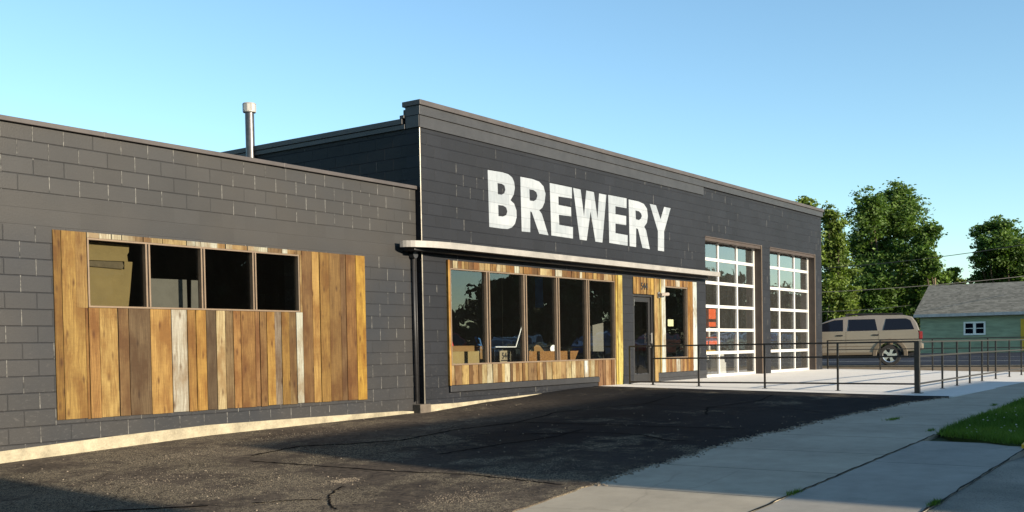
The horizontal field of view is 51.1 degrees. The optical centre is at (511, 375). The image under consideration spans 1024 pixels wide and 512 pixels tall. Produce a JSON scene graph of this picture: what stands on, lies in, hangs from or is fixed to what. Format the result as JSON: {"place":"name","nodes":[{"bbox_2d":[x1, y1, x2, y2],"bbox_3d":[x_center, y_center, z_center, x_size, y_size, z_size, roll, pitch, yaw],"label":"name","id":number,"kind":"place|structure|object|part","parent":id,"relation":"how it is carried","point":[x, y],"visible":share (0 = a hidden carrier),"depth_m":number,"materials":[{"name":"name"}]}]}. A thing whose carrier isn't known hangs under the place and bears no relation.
{"place":"outdoors","nodes":[
{"label":"outdoors","id":0,"kind":"place"},
{"bbox_2d":[151,278,197,307],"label":"wall panel","id":1,"kind":"structure","parent":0,"point":[170,293],"depth_m":15.20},
{"bbox_2d":[0,386,948,511],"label":"parking lot","id":2,"kind":"structure","parent":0,"point":[594,456],"depth_m":12.77,"materials":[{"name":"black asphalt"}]},
{"bbox_2d":[86,395,814,511],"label":"tar seam","id":3,"kind":"object","parent":2,"relation":"on","point":[706,413],"visible":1,"depth_m":13.86,"materials":[{"name":"black asphalt"}]},
{"bbox_2d":[494,329,520,361],"bbox_3d":[-0.058,-0.399,22.160,0.024,1.408,1.031,0,2,36],"label":"chair","id":4,"kind":"object","parent":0,"point":[506,346],"depth_m":22.09,"materials":[{"name":"white paint"}]},
{"bbox_2d":[0,0,1023,284],"label":"sky","id":5,"kind":"structure","parent":0,"point":[822,100],"materials":[{"name":"blue"}]},
{"bbox_2d":[515,382,1023,511],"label":"sidewalk","id":6,"kind":"structure","parent":0,"point":[749,475],"depth_m":11.64,"materials":[{"name":"concrete"}]},
{"bbox_2d":[783,487,801,495],"bbox_3d":[2.577,1.041,9.761,0.136,0.045,0.463,0,2,36],"label":"weed tuft","id":7,"kind":"object","parent":6,"relation":"on","point":[793,492],"visible":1,"depth_m":9.70,"materials":[{"name":"green plant"}]},
{"bbox_2d":[605,369,1023,396],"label":"patio","id":8,"kind":"structure","parent":0,"point":[976,384],"depth_m":24.94,"materials":[{"name":"concrete"}]},
{"bbox_2d":[629,339,1023,392],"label":"metal railing","id":9,"kind":"object","parent":8,"relation":"on","point":[917,383],"visible":0.98,"depth_m":22.32,"materials":[{"name":"metal"}]},
{"bbox_2d":[827,337,1023,371],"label":"metal railing","id":10,"kind":"object","parent":8,"relation":"on","point":[932,366],"visible":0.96,"depth_m":33.21,"materials":[{"name":"metal"}]},
{"bbox_2d":[753,441,1023,511],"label":"driveway apron","id":11,"kind":"object","parent":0,"point":[915,477],"visible":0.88,"depth_m":10.24,"materials":[{"name":"concrete"}]},
{"bbox_2d":[749,434,1023,511],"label":"slab joint","id":12,"kind":"object","parent":11,"relation":"on","point":[926,508],"visible":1,"depth_m":10.19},
{"bbox_2d":[925,497,943,506],"bbox_3d":[3.536,1.048,8.938,0.127,0.045,0.430,0,2,36],"label":"weed tuft","id":13,"kind":"object","parent":11,"relation":"on","point":[934,502],"visible":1,"depth_m":8.93,"materials":[{"name":"green plant"}]},
{"bbox_2d":[877,344,952,441],"bbox_3d":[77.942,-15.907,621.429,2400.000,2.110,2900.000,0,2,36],"label":"ground","id":14,"kind":"structure","parent":0,"point":[939,438],"depth_m":13.52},
{"bbox_2d":[0,99,823,463],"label":"brewery building","id":15,"kind":"structure","parent":14,"relation":"on","point":[370,271],"depth_m":18.49,"materials":[{"name":"brick"}]},
{"bbox_2d":[89,261,123,268],"bbox_3d":[-5.267,-1.444,13.875,0.024,0.101,0.526,0,2,36],"label":"cardboard roll","id":16,"kind":"object","parent":15,"relation":"on","point":[111,264],"visible":0.97,"depth_m":13.88,"materials":[{"name":"brown cardboard"}]},
{"bbox_2d":[89,242,128,260],"bbox_3d":[-5.260,-1.614,13.963,0.006,0.238,0.604,0,2,36],"label":"cardboard sheet","id":17,"kind":"object","parent":15,"relation":"hanging from","point":[107,251],"visible":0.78,"depth_m":13.95,"materials":[{"name":"beige cardboard"}]},
{"bbox_2d":[89,261,131,306],"bbox_3d":[-5.288,-1.143,13.955,0.100,0.723,0.727,0,2,36],"label":"cardboard sheet","id":18,"kind":"object","parent":15,"relation":"on","point":[109,286],"visible":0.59,"depth_m":13.95,"materials":[{"name":"beige cardboard"}]},
{"bbox_2d":[86,238,299,311],"bbox_3d":[-4.352,-1.365,15.022,0.090,0.880,3.595,0,2,36],"label":"window","id":19,"kind":"structure","parent":15,"relation":"in","point":[146,272],"depth_m":14.98,"materials":[{"name":"brown metal"}]},
{"bbox_2d":[452,346,473,351],"bbox_3d":[-1.157,-0.129,21.445,0.452,0.944,0.763,0,2,36],"label":"cardboard box","id":20,"kind":"object","parent":15,"relation":"on","point":[462,348],"visible":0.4,"depth_m":21.31,"materials":[{"name":"brown cardboard"}]},
{"bbox_2d":[452,351,478,363],"bbox_3d":[-1.071,-0.057,20.710,0.452,0.835,0.869,0,2,36],"label":"cardboard box","id":21,"kind":"object","parent":15,"relation":"on","point":[459,357],"visible":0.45,"depth_m":20.57,"materials":[{"name":"beige cardboard"}]},
{"bbox_2d":[474,336,481,345],"bbox_3d":[-0.678,-0.250,22.069,0.100,1.137,0.279,0,2,36],"label":"clamp tool","id":22,"kind":"object","parent":15,"relation":"on","point":[476,338],"visible":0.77,"depth_m":22.00,"materials":[{"name":"blue plastic"}]},
{"bbox_2d":[474,346,484,362],"bbox_3d":[-0.689,-0.145,21.924,0.252,0.936,0.187,0,2,36],"label":"cardboard box","id":23,"kind":"object","parent":15,"relation":"on","point":[481,349],"visible":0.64,"depth_m":21.82,"materials":[{"name":"brown cardboard"}]},
{"bbox_2d":[499,351,510,361],"bbox_3d":[-0.143,-0.090,21.416,0.052,0.833,0.376,0,2,36],"label":"cardboard box","id":24,"kind":"object","parent":15,"relation":"on","point":[504,356],"visible":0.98,"depth_m":21.38,"materials":[{"name":"beige cardboard"}]},
{"bbox_2d":[450,268,615,364],"bbox_3d":[0.579,-1.162,21.707,0.082,1.759,5.867,0,2,36],"label":"window","id":25,"kind":"structure","parent":15,"relation":"in","point":[486,274],"depth_m":21.27,"materials":[{"name":"brown metal"}]},
{"bbox_2d":[529,345,543,350],"bbox_3d":[0.511,-0.190,22.711,0.020,0.942,0.600,0,2,36],"label":"wood scrap","id":26,"kind":"object","parent":15,"relation":"on","point":[536,348],"visible":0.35,"depth_m":22.70,"materials":[{"name":"brown wood"}]},
{"bbox_2d":[535,277,542,306],"bbox_3d":[0.649,-2.526,25.882,0.030,1.729,0.369,0,2,36],"label":"hanging banner","id":27,"kind":"object","parent":15,"relation":"hanging from","point":[538,291],"visible":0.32,"depth_m":25.86,"materials":[{"name":"blue fabric"}]},
{"bbox_2d":[541,345,553,350],"bbox_3d":[0.749,-0.210,23.452,0.666,0.936,0.500,0,2,36],"label":"paper roll","id":28,"kind":"object","parent":15,"relation":"on","point":[548,348],"visible":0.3,"depth_m":23.17,"materials":[{"name":"white paper"}]},
{"bbox_2d":[528,351,577,360],"bbox_3d":[0.914,-0.137,23.014,0.020,0.807,1.928,0,2,36],"label":"strand board","id":29,"kind":"object","parent":15,"relation":"on","point":[546,355],"visible":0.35,"depth_m":22.81,"materials":[{"name":"brown wood"}]},
{"bbox_2d":[590,323,603,358],"bbox_3d":[2.013,-0.566,25.907,0.220,1.486,0.830,0,2,36],"label":"display board","id":30,"kind":"object","parent":15,"relation":"on","point":[596,338],"visible":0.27,"depth_m":25.75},
{"bbox_2d":[633,294,652,380],"bbox_3d":[3.058,-0.849,25.182,0.143,2.134,0.986,0,2,36],"label":"entrance door","id":31,"kind":"structure","parent":15,"relation":"in","point":[647,376],"depth_m":25.45,"materials":[{"name":"black metal"}]},
{"bbox_2d":[668,319,672,325],"bbox_3d":[3.909,-1.309,26.376,0.003,0.167,0.295,0,2,36],"label":"paper notice","id":32,"kind":"object","parent":15,"relation":"attached to","point":[670,322],"visible":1,"depth_m":26.37,"materials":[{"name":"yellow paper"}]},
{"bbox_2d":[665,286,687,357],"bbox_3d":[4.044,-1.324,26.516,0.082,1.764,1.215,0,2,36],"label":"window","id":33,"kind":"structure","parent":15,"relation":"in","point":[685,289],"depth_m":26.97,"materials":[{"name":"brown metal"}]},
{"bbox_2d":[706,309,728,372],"bbox_3d":[5.332,-0.988,31.087,1.110,1.929,2.182,0,2,36],"label":"scissor lift","id":34,"kind":"object","parent":15,"relation":"on","point":[710,317],"visible":0.3,"depth_m":31.33,"materials":[{"name":"orange paint"}]},
{"bbox_2d":[711,350,726,373],"bbox_3d":[5.909,-0.374,30.700,0.400,0.708,0.544,0,2,36],"label":"work stand","id":35,"kind":"object","parent":15,"relation":"on","point":[714,367],"visible":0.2,"depth_m":30.58,"materials":[{"name":"white paint"}]},
{"bbox_2d":[705,236,762,376],"bbox_3d":[5.896,-1.860,29.538,0.612,3.830,3.715,0,2,36],"label":"garage door","id":36,"kind":"structure","parent":15,"relation":"in","point":[756,286],"depth_m":30.52,"materials":[{"name":"white paint"}]},
{"bbox_2d":[770,247,815,371],"bbox_3d":[8.425,-1.995,33.050,0.612,3.830,3.715,0,2,36],"label":"garage door","id":37,"kind":"structure","parent":15,"relation":"in","point":[809,314],"depth_m":34.17,"materials":[{"name":"white paint"}]},
{"bbox_2d":[795,196,829,265],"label":"leafy tree","id":38,"kind":"object","parent":14,"relation":"on","point":[805,200],"visible":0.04,"depth_m":69.27,"materials":[{"name":"green plant"}]},
{"bbox_2d":[819,200,866,322],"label":"leafy tree","id":39,"kind":"object","parent":14,"relation":"on","point":[838,277],"visible":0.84,"depth_m":71.24,"materials":[{"name":"green plant"}]},
{"bbox_2d":[843,177,935,344],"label":"leafy tree","id":40,"kind":"object","parent":14,"relation":"on","point":[878,220],"visible":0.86,"depth_m":82.04,"materials":[{"name":"green plant"}]},
{"bbox_2d":[910,312,919,331],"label":"dense shrub","id":41,"kind":"object","parent":14,"relation":"on","point":[918,319],"visible":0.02,"depth_m":96.20,"materials":[{"name":"green plant"}]},
{"bbox_2d":[822,365,1023,366],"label":"kerb","id":42,"kind":"structure","parent":14,"relation":"on","point":[952,365],"depth_m":35.58,"materials":[{"name":"concrete"}]},
{"bbox_2d":[899,220,954,317],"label":"leafy tree","id":43,"kind":"object","parent":14,"relation":"on","point":[928,271],"visible":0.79,"depth_m":79.95,"materials":[{"name":"green plant"}]},
{"bbox_2d":[822,305,908,311],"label":"power line","id":44,"kind":"object","parent":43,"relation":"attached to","point":[865,309],"visible":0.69,"depth_m":68.29,"materials":[{"name":"black metal"}]},
{"bbox_2d":[942,266,965,284],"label":"leafy tree","id":45,"kind":"object","parent":14,"relation":"on","point":[955,277],"visible":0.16,"depth_m":92.03,"materials":[{"name":"green plant"}]},
{"bbox_2d":[913,281,1023,352],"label":"green house","id":46,"kind":"structure","parent":14,"relation":"on","point":[976,310],"depth_m":65.39,"materials":[{"name":"green wood"}]},
{"bbox_2d":[963,321,985,334],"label":"window","id":47,"kind":"structure","parent":46,"relation":"in","point":[970,328],"depth_m":64.72,"materials":[{"name":"white glass"}]},
{"bbox_2d":[1021,319,1023,350],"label":"door","id":48,"kind":"structure","parent":46,"relation":"in","point":[1022,320],"depth_m":63.16,"materials":[{"name":"yellow paint"}]},
{"bbox_2d":[964,214,1023,283],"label":"leafy tree","id":49,"kind":"object","parent":14,"relation":"on","point":[1002,262],"visible":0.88,"depth_m":86.83,"materials":[{"name":"green plant"}]},
{"bbox_2d":[822,352,1023,365],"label":"cross road","id":50,"kind":"structure","parent":0,"point":[963,359],"depth_m":45.99,"materials":[{"name":"grey asphalt"}]},
{"bbox_2d":[822,308,923,365],"bbox_3d":[12.480,-1.529,39.617,5.060,2.301,2.160,0,2,18],"label":"parked car","id":51,"kind":"object","parent":50,"relation":"on","point":[867,326],"visible":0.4,"depth_m":38.55,"materials":[{"name":"beige paint"}]},
{"bbox_3d":[11.459,-1.817,39.061,1.200,0.440,0.161,0,2,18],"label":"window","id":52,"kind":"part","parent":51,"relation":"part of","materials":[{"name":"black glass"}]},
{"bbox_3d":[12.678,-1.837,38.671,1.000,0.420,0.158,0,2,18],"label":"window","id":53,"kind":"part","parent":51,"relation":"part of","materials":[{"name":"black glass"}]},
{"bbox_3d":[13.841,-1.852,38.300,1.040,0.410,0.155,0,2,18],"label":"window","id":54,"kind":"part","parent":51,"relation":"part of","materials":[{"name":"black glass"}]},
{"bbox_2d":[822,356,1014,361],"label":"road marking","id":55,"kind":"object","parent":50,"relation":"on","point":[974,360],"depth_m":46.59,"materials":[{"name":"paint"}]},
{"bbox_2d":[822,367,1023,371],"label":"verge","id":56,"kind":"structure","parent":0,"point":[991,369],"depth_m":34.54,"materials":[{"name":"soil"}]},
{"bbox_2d":[827,244,1023,267],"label":"power line","id":57,"kind":"object","parent":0,"point":[926,258],"visible":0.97,"depth_m":63.55,"materials":[{"name":"black metal"}]},
{"bbox_2d":[829,276,1022,291],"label":"power line","id":58,"kind":"object","parent":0,"point":[925,285],"visible":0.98,"depth_m":61.99,"materials":[{"name":"black metal"}]},
{"bbox_2d":[927,457,1023,511],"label":"street","id":59,"kind":"structure","parent":0,"point":[1000,488],"depth_m":9.38,"materials":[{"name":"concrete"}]},
{"bbox_2d":[935,396,1023,444],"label":"grass","id":60,"kind":"structure","parent":0,"point":[997,427],"depth_m":13.72,"materials":[{"name":"green plant"}]},
{"bbox_2d":[940,435,1021,445],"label":"lawn soil","id":61,"kind":"structure","parent":0,"point":[955,439],"depth_m":12.91,"materials":[{"name":"brown soil"}]}
]}

